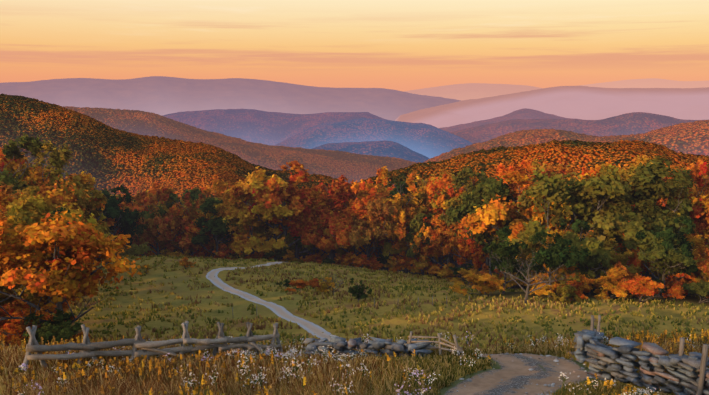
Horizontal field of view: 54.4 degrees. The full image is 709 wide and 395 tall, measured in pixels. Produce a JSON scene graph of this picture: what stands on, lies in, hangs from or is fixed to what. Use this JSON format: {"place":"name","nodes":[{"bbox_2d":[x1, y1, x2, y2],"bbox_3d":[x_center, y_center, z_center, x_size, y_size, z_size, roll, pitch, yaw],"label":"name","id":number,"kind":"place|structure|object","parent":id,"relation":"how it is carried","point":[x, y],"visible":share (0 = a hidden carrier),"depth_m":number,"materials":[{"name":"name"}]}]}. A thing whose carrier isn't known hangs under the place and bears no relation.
{"place":"outdoors","nodes":[
{"label":"outdoors","id":0,"kind":"place"},
{"bbox_2d":[0,93,338,198],"bbox_3d":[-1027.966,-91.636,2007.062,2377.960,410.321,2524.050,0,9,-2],"label":"hill","id":1,"kind":"structure","parent":0,"point":[106,156],"depth_m":1908.11,"materials":[{"name":"plant"}]},
{"bbox_2d":[0,76,460,120],"bbox_3d":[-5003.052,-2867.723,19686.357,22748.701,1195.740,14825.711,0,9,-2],"label":"ridge","id":2,"kind":"structure","parent":0,"point":[162,95],"depth_m":17660.10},
{"bbox_2d":[63,106,417,183],"bbox_3d":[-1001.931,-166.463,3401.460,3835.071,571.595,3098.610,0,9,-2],"label":"hill","id":3,"kind":"structure","parent":0,"point":[347,165],"depth_m":3352.91,"materials":[{"name":"plant"}]},
{"bbox_2d":[163,109,446,144],"bbox_3d":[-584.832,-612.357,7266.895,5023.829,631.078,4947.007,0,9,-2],"label":"ridge","id":4,"kind":"structure","parent":0,"point":[262,127],"depth_m":6729.87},
{"bbox_2d":[0,257,708,394],"bbox_3d":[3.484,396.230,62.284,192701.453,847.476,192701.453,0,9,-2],"label":"ground","id":5,"kind":"structure","parent":0,"point":[240,306],"depth_m":116.93,"materials":[{"name":"plant"}]},
{"bbox_2d":[0,182,29,213],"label":"tree","id":6,"kind":"object","parent":5,"relation":"on","point":[4,189],"visible":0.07,"depth_m":119.49,"materials":[{"name":"yellow plant"}]},
{"bbox_2d":[0,303,35,344],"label":"understorey","id":7,"kind":"object","parent":5,"relation":"on","point":[26,311],"visible":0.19,"depth_m":82.78,"materials":[{"name":"red plant"}]},
{"bbox_2d":[2,210,35,244],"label":"tree","id":8,"kind":"object","parent":5,"relation":"on","point":[25,216],"visible":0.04,"depth_m":94.68,"materials":[{"name":"green plant"}]},
{"bbox_2d":[1,141,38,187],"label":"tree","id":9,"kind":"object","parent":5,"relation":"on","point":[31,149],"visible":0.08,"depth_m":154.51,"materials":[{"name":"green plant"}]},
{"bbox_2d":[0,133,43,195],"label":"tree","id":10,"kind":"object","parent":5,"relation":"on","point":[10,150],"visible":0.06,"depth_m":152.23,"materials":[{"name":"green plant"}]},
{"bbox_2d":[0,216,51,312],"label":"tree","id":11,"kind":"object","parent":5,"relation":"on","point":[10,220],"visible":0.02,"depth_m":92.16,"materials":[{"name":"orange plant"}]},
{"bbox_2d":[0,299,53,346],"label":"understorey","id":12,"kind":"object","parent":5,"relation":"on","point":[17,326],"visible":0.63,"depth_m":77.62,"materials":[{"name":"red plant"}]},
{"bbox_2d":[0,222,87,313],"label":"tree","id":13,"kind":"object","parent":5,"relation":"on","point":[33,297],"visible":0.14,"depth_m":81.55,"materials":[{"name":"orange plant"}]},
{"bbox_2d":[0,186,89,263],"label":"tree","id":14,"kind":"object","parent":5,"relation":"on","point":[4,201],"visible":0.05,"depth_m":115.71,"materials":[{"name":"orange plant"}]},
{"bbox_2d":[13,140,89,208],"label":"tree","id":15,"kind":"object","parent":5,"relation":"on","point":[59,158],"visible":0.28,"depth_m":154.56,"materials":[{"name":"green plant"}]},
{"bbox_2d":[21,308,82,344],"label":"understorey","id":16,"kind":"object","parent":5,"relation":"on","point":[58,328],"visible":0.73,"depth_m":77.06,"materials":[{"name":"green plant"}]},
{"bbox_2d":[4,193,99,310],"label":"tree","id":17,"kind":"object","parent":5,"relation":"on","point":[26,203],"visible":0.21,"depth_m":101.58,"materials":[{"name":"yellow plant"}]},
{"bbox_2d":[22,305,89,344],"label":"understorey","id":18,"kind":"object","parent":5,"relation":"on","point":[46,307],"visible":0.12,"depth_m":81.08,"materials":[{"name":"orange plant"}]},
{"bbox_2d":[23,170,105,218],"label":"tree","id":19,"kind":"object","parent":5,"relation":"on","point":[55,196],"visible":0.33,"depth_m":151.92,"materials":[{"name":"yellow plant"}]},
{"bbox_2d":[0,206,146,322],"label":"tree","id":20,"kind":"object","parent":5,"relation":"on","point":[59,278],"visible":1,"depth_m":79.06,"materials":[{"name":"orange plant"}]},
{"bbox_2d":[77,181,110,237],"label":"tree","id":21,"kind":"object","parent":5,"relation":"on","point":[98,214],"visible":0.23,"depth_m":157.72,"materials":[{"name":"green plant"}]},
{"bbox_2d":[96,185,135,254],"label":"tree","id":22,"kind":"object","parent":5,"relation":"on","point":[112,210],"visible":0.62,"depth_m":219.66,"materials":[{"name":"green plant"}]},
{"bbox_2d":[112,207,140,252],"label":"tree","id":23,"kind":"object","parent":5,"relation":"on","point":[135,213],"visible":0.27,"depth_m":225.01,"materials":[{"name":"green plant"}]},
{"bbox_2d":[102,218,152,258],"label":"tree","id":24,"kind":"object","parent":5,"relation":"on","point":[135,249],"visible":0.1,"depth_m":216.06,"materials":[{"name":"green plant"}]},
{"bbox_2d":[22,321,282,370],"bbox_3d":[-5.723,4.577,21.138,8.337,2.878,0.441,-7,11,-35],"label":"split rail fence","id":25,"kind":"object","parent":5,"relation":"on","point":[87,348],"visible":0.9,"depth_m":20.70,"materials":[{"name":"grey wood"}]},
{"bbox_2d":[131,192,181,251],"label":"tree","id":26,"kind":"object","parent":5,"relation":"on","point":[174,198],"visible":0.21,"depth_m":224.75,"materials":[{"name":"red plant"}]},
{"bbox_2d":[131,189,182,254],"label":"tree","id":27,"kind":"object","parent":5,"relation":"on","point":[152,233],"visible":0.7,"depth_m":220.68,"materials":[{"name":"red plant"}]},
{"bbox_2d":[157,186,212,253],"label":"tree","id":28,"kind":"object","parent":5,"relation":"on","point":[185,244],"visible":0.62,"depth_m":223.47,"materials":[{"name":"red plant"}]},
{"bbox_2d":[161,212,210,256],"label":"tree","id":29,"kind":"object","parent":5,"relation":"on","point":[192,229],"visible":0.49,"depth_m":224.09,"materials":[{"name":"red plant"}]},
{"bbox_2d":[168,202,204,255],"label":"tree","id":30,"kind":"object","parent":5,"relation":"on","point":[173,208],"visible":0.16,"depth_m":225.46,"materials":[{"name":"orange plant"}]},
{"bbox_2d":[189,198,234,258],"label":"tree","id":31,"kind":"object","parent":5,"relation":"on","point":[216,228],"visible":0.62,"depth_m":220.49,"materials":[{"name":"green plant"}]},
{"bbox_2d":[212,244,234,260],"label":"bush","id":32,"kind":"object","parent":5,"relation":"on","point":[222,253],"visible":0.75,"depth_m":220.38,"materials":[{"name":"red plant"}]},
{"bbox_2d":[208,179,251,233],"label":"tree","id":33,"kind":"object","parent":5,"relation":"on","point":[217,184],"visible":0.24,"depth_m":232.88,"materials":[{"name":"orange plant"}]},
{"bbox_2d":[196,184,266,256],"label":"tree","id":34,"kind":"object","parent":5,"relation":"on","point":[239,244],"visible":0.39,"depth_m":219.55,"materials":[{"name":"orange plant"}]},
{"bbox_2d":[206,166,301,260],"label":"tree","id":35,"kind":"object","parent":5,"relation":"on","point":[261,210],"visible":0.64,"depth_m":212.43,"materials":[{"name":"yellow plant"}]},
{"bbox_2d":[226,209,287,254],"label":"tree","id":36,"kind":"object","parent":5,"relation":"on","point":[272,244],"visible":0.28,"depth_m":212.60,"materials":[{"name":"yellow plant"}]},
{"bbox_2d":[253,183,293,250],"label":"tree","id":37,"kind":"object","parent":5,"relation":"on","point":[262,230],"visible":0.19,"depth_m":220.55,"materials":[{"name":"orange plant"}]},
{"bbox_2d":[230,160,320,261],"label":"tree","id":38,"kind":"object","parent":5,"relation":"on","point":[273,194],"visible":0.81,"depth_m":214.84,"materials":[{"name":"orange plant"}]},
{"bbox_2d":[268,184,332,258],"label":"tree","id":39,"kind":"object","parent":5,"relation":"on","point":[312,194],"visible":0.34,"depth_m":219.20,"materials":[{"name":"orange plant"}]},
{"bbox_2d":[315,277,334,292],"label":"shrub","id":40,"kind":"object","parent":5,"relation":"on","point":[323,287],"visible":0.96,"depth_m":131.32,"materials":[{"name":"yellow plant"}]},
{"bbox_2d":[301,175,361,258],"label":"tree","id":41,"kind":"object","parent":5,"relation":"on","point":[340,196],"visible":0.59,"depth_m":219.19,"materials":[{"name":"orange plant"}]},
{"bbox_2d":[336,252,364,265],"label":"bush","id":42,"kind":"object","parent":5,"relation":"on","point":[352,259],"visible":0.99,"depth_m":208.25,"materials":[{"name":"orange plant"}]},
{"bbox_2d":[232,296,469,355],"bbox_3d":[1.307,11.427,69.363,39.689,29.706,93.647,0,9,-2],"label":"fence","id":43,"kind":"object","parent":5,"relation":"on","point":[439,342],"visible":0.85,"depth_m":21.03,"materials":[{"name":"brown wood"}]},
{"bbox_2d":[316,194,386,267],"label":"tree","id":44,"kind":"object","parent":5,"relation":"on","point":[341,237],"visible":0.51,"depth_m":206.93,"materials":[{"name":"orange plant"}]},
{"bbox_2d":[0,335,708,394],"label":"meadow grass","id":45,"kind":"structure","parent":5,"relation":"on","point":[318,379],"depth_m":17.21,"materials":[{"name":"plant"}]},
{"bbox_2d":[0,327,708,394],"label":"goldenrod","id":46,"kind":"object","parent":5,"relation":"on","point":[608,383],"visible":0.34,"depth_m":17.82,"materials":[{"name":"plant"}]},
{"bbox_2d":[18,331,694,394],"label":"wildflowers","id":47,"kind":"object","parent":5,"relation":"on","point":[563,378],"visible":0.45,"depth_m":16.64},
{"bbox_2d":[348,278,371,301],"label":"shrub","id":48,"kind":"object","parent":5,"relation":"on","point":[360,291],"visible":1,"depth_m":120.82,"materials":[{"name":"green plant"}]},
{"bbox_2d":[334,196,397,259],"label":"tree","id":49,"kind":"object","parent":5,"relation":"on","point":[375,231],"visible":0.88,"depth_m":203.29,"materials":[{"name":"orange plant"}]},
{"bbox_2d":[343,178,388,259],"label":"tree","id":50,"kind":"object","parent":5,"relation":"on","point":[372,190],"visible":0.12,"depth_m":207.19,"materials":[{"name":"orange plant"}]},
{"bbox_2d":[303,336,434,357],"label":"stone wall","id":51,"kind":"structure","parent":5,"relation":"on","point":[342,346],"depth_m":21.35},
{"bbox_2d":[64,254,708,350],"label":"meadow tufts","id":52,"kind":"object","parent":5,"relation":"on","point":[200,332],"visible":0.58,"depth_m":112.87,"materials":[{"name":"plant"}]},
{"bbox_2d":[369,238,405,269],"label":"shrub","id":53,"kind":"object","parent":5,"relation":"on","point":[387,246],"visible":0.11,"depth_m":210.70,"materials":[{"name":"green plant"}]},
{"bbox_2d":[374,166,430,271],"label":"tree","id":54,"kind":"object","parent":5,"relation":"on","point":[402,211],"visible":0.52,"depth_m":209.19,"materials":[{"name":"orange plant"}]},
{"bbox_2d":[392,251,413,272],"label":"understorey","id":55,"kind":"object","parent":5,"relation":"on","point":[401,261],"visible":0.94,"depth_m":209.38,"materials":[{"name":"red plant"}]},
{"bbox_2d":[386,181,421,273],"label":"tree","id":56,"kind":"object","parent":5,"relation":"on","point":[394,191],"visible":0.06,"depth_m":220.53,"materials":[{"name":"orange plant"}]},
{"bbox_2d":[402,213,433,274],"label":"tree","id":57,"kind":"object","parent":5,"relation":"on","point":[409,237],"visible":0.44,"depth_m":204.28,"materials":[{"name":"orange plant"}]},
{"bbox_2d":[410,254,430,274],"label":"shrub","id":58,"kind":"object","parent":5,"relation":"on","point":[422,265],"visible":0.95,"depth_m":202.84,"materials":[{"name":"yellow plant"}]},
{"bbox_2d":[391,171,463,268],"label":"tree","id":59,"kind":"object","parent":5,"relation":"on","point":[445,181],"visible":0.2,"depth_m":208.26,"materials":[{"name":"orange plant"}]},
{"bbox_2d":[403,166,453,274],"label":"tree","id":60,"kind":"object","parent":5,"relation":"on","point":[423,209],"visible":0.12,"depth_m":219.60,"materials":[{"name":"orange plant"}]},
{"bbox_2d":[412,213,457,265],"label":"tree","id":61,"kind":"object","parent":5,"relation":"on","point":[440,235],"visible":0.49,"depth_m":199.25,"materials":[{"name":"orange plant"}]},
{"bbox_2d":[410,190,484,266],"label":"tree","id":62,"kind":"object","parent":5,"relation":"on","point":[418,225],"visible":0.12,"depth_m":200.33,"materials":[{"name":"orange plant"}]},
{"bbox_2d":[437,263,461,280],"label":"understorey","id":63,"kind":"object","parent":5,"relation":"on","point":[445,272],"visible":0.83,"depth_m":193.65,"materials":[{"name":"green plant"}]},
{"bbox_2d":[428,176,478,276],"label":"tree","id":64,"kind":"object","parent":5,"relation":"on","point":[440,200],"visible":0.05,"depth_m":203.32,"materials":[{"name":"orange plant"}]},
{"bbox_2d":[433,181,477,231],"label":"tree","id":65,"kind":"object","parent":5,"relation":"on","point":[454,200],"visible":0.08,"depth_m":200.11,"materials":[{"name":"orange plant"}]},
{"bbox_2d":[443,215,485,281],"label":"tree","id":66,"kind":"object","parent":5,"relation":"on","point":[465,253],"visible":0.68,"depth_m":187.15,"materials":[{"name":"orange plant"}]},
{"bbox_2d":[446,168,490,254],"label":"tree","id":67,"kind":"object","parent":5,"relation":"on","point":[460,181],"visible":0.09,"depth_m":198.59,"materials":[{"name":"orange plant"}]},
{"bbox_2d":[449,270,505,296],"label":"understorey","id":68,"kind":"object","parent":5,"relation":"on","point":[484,279],"visible":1,"depth_m":123.33,"materials":[{"name":"orange plant"}]},
{"bbox_2d":[444,176,535,275],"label":"tree","id":69,"kind":"object","parent":5,"relation":"on","point":[486,190],"visible":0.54,"depth_m":166.90,"materials":[{"name":"green plant"}]},
{"bbox_2d":[482,226,529,293],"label":"tree","id":70,"kind":"object","parent":5,"relation":"on","point":[511,252],"visible":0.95,"depth_m":126.22,"materials":[{"name":"green plant"}]},
{"bbox_2d":[462,171,571,288],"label":"tree","id":71,"kind":"object","parent":5,"relation":"on","point":[492,217],"visible":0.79,"depth_m":157.04,"materials":[{"name":"orange plant"}]},
{"bbox_2d":[505,158,535,193],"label":"tree","id":72,"kind":"object","parent":5,"relation":"on","point":[526,164],"visible":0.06,"depth_m":175.97,"materials":[{"name":"orange plant"}]},
{"bbox_2d":[495,249,572,303],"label":"tree","id":73,"kind":"object","parent":5,"relation":"on","point":[527,292],"visible":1,"depth_m":117.11,"materials":[{"name":"brown plant"}]},
{"bbox_2d":[516,232,554,285],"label":"tree","id":74,"kind":"object","parent":5,"relation":"on","point":[523,253],"visible":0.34,"depth_m":132.72,"materials":[{"name":"green plant"}]},
{"bbox_2d":[529,271,564,295],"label":"understorey","id":75,"kind":"object","parent":5,"relation":"on","point":[543,292],"visible":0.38,"depth_m":125.81,"materials":[{"name":"orange plant"}]},
{"bbox_2d":[532,229,565,279],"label":"tree","id":76,"kind":"object","parent":5,"relation":"on","point":[550,240],"visible":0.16,"depth_m":127.93,"materials":[{"name":"orange plant"}]},
{"bbox_2d":[516,198,594,238],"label":"tree","id":77,"kind":"object","parent":5,"relation":"on","point":[551,226],"visible":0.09,"depth_m":155.17,"materials":[{"name":"orange plant"}]},
{"bbox_2d":[526,238,584,283],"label":"tree","id":78,"kind":"object","parent":5,"relation":"on","point":[566,274],"visible":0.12,"depth_m":128.33,"materials":[{"name":"green plant"}]},
{"bbox_2d":[537,161,576,180],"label":"tree","id":79,"kind":"object","parent":5,"relation":"on","point":[550,169],"visible":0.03,"depth_m":192.66,"materials":[{"name":"orange plant"}]},
{"bbox_2d":[524,230,590,296],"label":"tree","id":80,"kind":"object","parent":5,"relation":"on","point":[556,255],"visible":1,"depth_m":123.09,"materials":[{"name":"green plant"}]},
{"bbox_2d":[548,278,581,302],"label":"understorey","id":81,"kind":"object","parent":5,"relation":"on","point":[566,292],"visible":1,"depth_m":119.26,"materials":[{"name":"green plant"}]},
{"bbox_2d":[553,280,588,301],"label":"understorey","id":82,"kind":"object","parent":5,"relation":"on","point":[578,292],"visible":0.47,"depth_m":122.45,"materials":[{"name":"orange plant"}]},
{"bbox_2d":[553,216,590,240],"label":"tree","id":83,"kind":"object","parent":5,"relation":"on","point":[575,226],"visible":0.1,"depth_m":140.24,"materials":[{"name":"green plant"}]},
{"bbox_2d":[505,164,642,284],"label":"tree","id":84,"kind":"object","parent":5,"relation":"on","point":[556,188],"visible":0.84,"depth_m":147.34,"materials":[{"name":"green plant"}]},
{"bbox_2d":[567,329,609,362],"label":"stone wall","id":85,"kind":"structure","parent":5,"relation":"on","point":[582,338],"depth_m":19.75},
{"bbox_2d":[572,237,611,294],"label":"tree","id":86,"kind":"object","parent":5,"relation":"on","point":[591,265],"visible":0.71,"depth_m":130.26,"materials":[{"name":"green plant"}]},
{"bbox_2d":[576,160,620,178],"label":"tree","id":87,"kind":"object","parent":5,"relation":"on","point":[596,170],"visible":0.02,"depth_m":174.74,"materials":[{"name":"orange plant"}]},
{"bbox_2d":[589,267,628,299],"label":"understorey","id":88,"kind":"object","parent":5,"relation":"on","point":[605,283],"visible":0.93,"depth_m":125.95,"materials":[{"name":"orange plant"}]},
{"bbox_2d":[601,238,639,274],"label":"tree","id":89,"kind":"object","parent":5,"relation":"on","point":[623,259],"visible":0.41,"depth_m":135.04,"materials":[{"name":"green plant"}]},
{"bbox_2d":[602,220,653,273],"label":"tree","id":90,"kind":"object","parent":5,"relation":"on","point":[635,260],"visible":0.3,"depth_m":142.41,"materials":[{"name":"green plant"}]},
{"bbox_2d":[576,162,689,274],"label":"tree","id":91,"kind":"object","parent":5,"relation":"on","point":[623,174],"visible":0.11,"depth_m":153.84,"materials":[{"name":"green plant"}]},
{"bbox_2d":[590,153,696,251],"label":"tree","id":92,"kind":"object","parent":5,"relation":"on","point":[655,217],"visible":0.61,"depth_m":147.41,"materials":[{"name":"green plant"}]},
{"bbox_2d":[585,337,708,394],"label":"stone wall","id":93,"kind":"structure","parent":5,"relation":"on","point":[625,354],"depth_m":16.22,"materials":[{"name":"stone"}]},
{"bbox_2d":[590,315,708,394],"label":"wall posts","id":94,"kind":"object","parent":5,"relation":"on","point":[703,363],"depth_m":14.54,"materials":[{"name":"brown wood"}]},
{"bbox_2d":[617,275,684,302],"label":"understorey","id":95,"kind":"object","parent":5,"relation":"on","point":[639,286],"visible":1,"depth_m":122.30,"materials":[{"name":"orange plant"}]},
{"bbox_2d":[634,231,698,295],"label":"tree","id":96,"kind":"object","parent":5,"relation":"on","point":[668,260],"visible":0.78,"depth_m":129.32,"materials":[{"name":"green plant"}]},
{"bbox_2d":[639,179,695,277],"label":"tree","id":97,"kind":"object","parent":5,"relation":"on","point":[677,193],"visible":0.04,"depth_m":153.77,"materials":[{"name":"orange plant"}]},
{"bbox_2d":[635,216,700,281],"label":"tree","id":98,"kind":"object","parent":5,"relation":"on","point":[668,234],"visible":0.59,"depth_m":131.11,"materials":[{"name":"green plant"}]},
{"bbox_2d":[679,159,708,247],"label":"tree","id":99,"kind":"object","parent":5,"relation":"on","point":[697,212],"visible":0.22,"depth_m":154.16,"materials":[{"name":"orange plant"}]},
{"bbox_2d":[681,279,708,302],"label":"understorey","id":100,"kind":"object","parent":5,"relation":"on","point":[700,289],"visible":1,"depth_m":125.77,"materials":[{"name":"green plant"}]},
{"bbox_2d":[686,234,707,295],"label":"tree","id":101,"kind":"object","parent":5,"relation":"on","point":[701,243],"visible":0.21,"depth_m":139.27,"materials":[{"name":"green plant"}]},
{"bbox_2d":[689,187,708,222],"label":"tree","id":102,"kind":"object","parent":5,"relation":"on","point":[694,200],"visible":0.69,"depth_m":155.36,"materials":[{"name":"orange plant"}]},
{"bbox_2d":[0,0,708,90],"label":"sky","id":103,"kind":"structure","parent":0,"point":[400,45],"materials":[{"name":"orange"}]},
{"bbox_2d":[312,140,429,162],"bbox_3d":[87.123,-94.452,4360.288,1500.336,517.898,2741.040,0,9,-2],"label":"ridge","id":104,"kind":"structure","parent":0,"point":[384,148],"depth_m":4150.86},
{"bbox_2d":[274,118,472,157],"bbox_3d":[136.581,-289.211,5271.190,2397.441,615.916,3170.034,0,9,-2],"label":"ridge","id":105,"kind":"structure","parent":0,"point":[428,141],"depth_m":4898.15,"materials":[{"name":"blue"}]},
{"bbox_2d":[206,262,597,394],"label":"road","id":106,"kind":"structure","parent":0,"point":[517,376],"depth_m":18.06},
{"bbox_2d":[457,353,591,394],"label":"road stones","id":107,"kind":"object","parent":106,"relation":"on","point":[526,393],"visible":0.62,"depth_m":17.45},
{"bbox_2d":[403,83,542,100],"bbox_3d":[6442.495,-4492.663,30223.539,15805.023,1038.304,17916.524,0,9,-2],"label":"ridge","id":108,"kind":"structure","parent":0,"point":[466,91],"depth_m":27664.49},
{"bbox_2d":[439,108,581,131],"bbox_3d":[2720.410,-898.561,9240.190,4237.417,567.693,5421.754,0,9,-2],"label":"ridge","id":109,"kind":"structure","parent":0,"point":[525,113],"depth_m":8991.83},
{"bbox_2d":[357,139,708,193],"bbox_3d":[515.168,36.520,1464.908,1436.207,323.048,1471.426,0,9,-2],"label":"hill","id":110,"kind":"structure","parent":0,"point":[578,155],"depth_m":1374.05,"materials":[{"name":"plant"}]},
{"bbox_2d":[395,86,708,127],"bbox_3d":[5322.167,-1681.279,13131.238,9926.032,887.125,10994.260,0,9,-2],"label":"ridge","id":111,"kind":"structure","parent":0,"point":[586,103],"depth_m":11566.66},
{"bbox_2d":[423,120,708,162],"bbox_3d":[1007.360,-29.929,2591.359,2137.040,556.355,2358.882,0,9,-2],"label":"hill","id":112,"kind":"structure","parent":0,"point":[689,138],"depth_m":2393.77,"materials":[{"name":"plant"}]},
{"bbox_2d":[449,112,699,143],"bbox_3d":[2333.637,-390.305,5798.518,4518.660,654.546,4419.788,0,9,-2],"label":"ridge","id":113,"kind":"structure","parent":0,"point":[633,123],"depth_m":5426.29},
{"bbox_2d":[578,78,708,87],"bbox_3d":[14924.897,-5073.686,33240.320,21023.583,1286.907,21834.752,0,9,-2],"label":"ridge","id":114,"kind":"structure","parent":0,"point":[649,83],"depth_m":29738.33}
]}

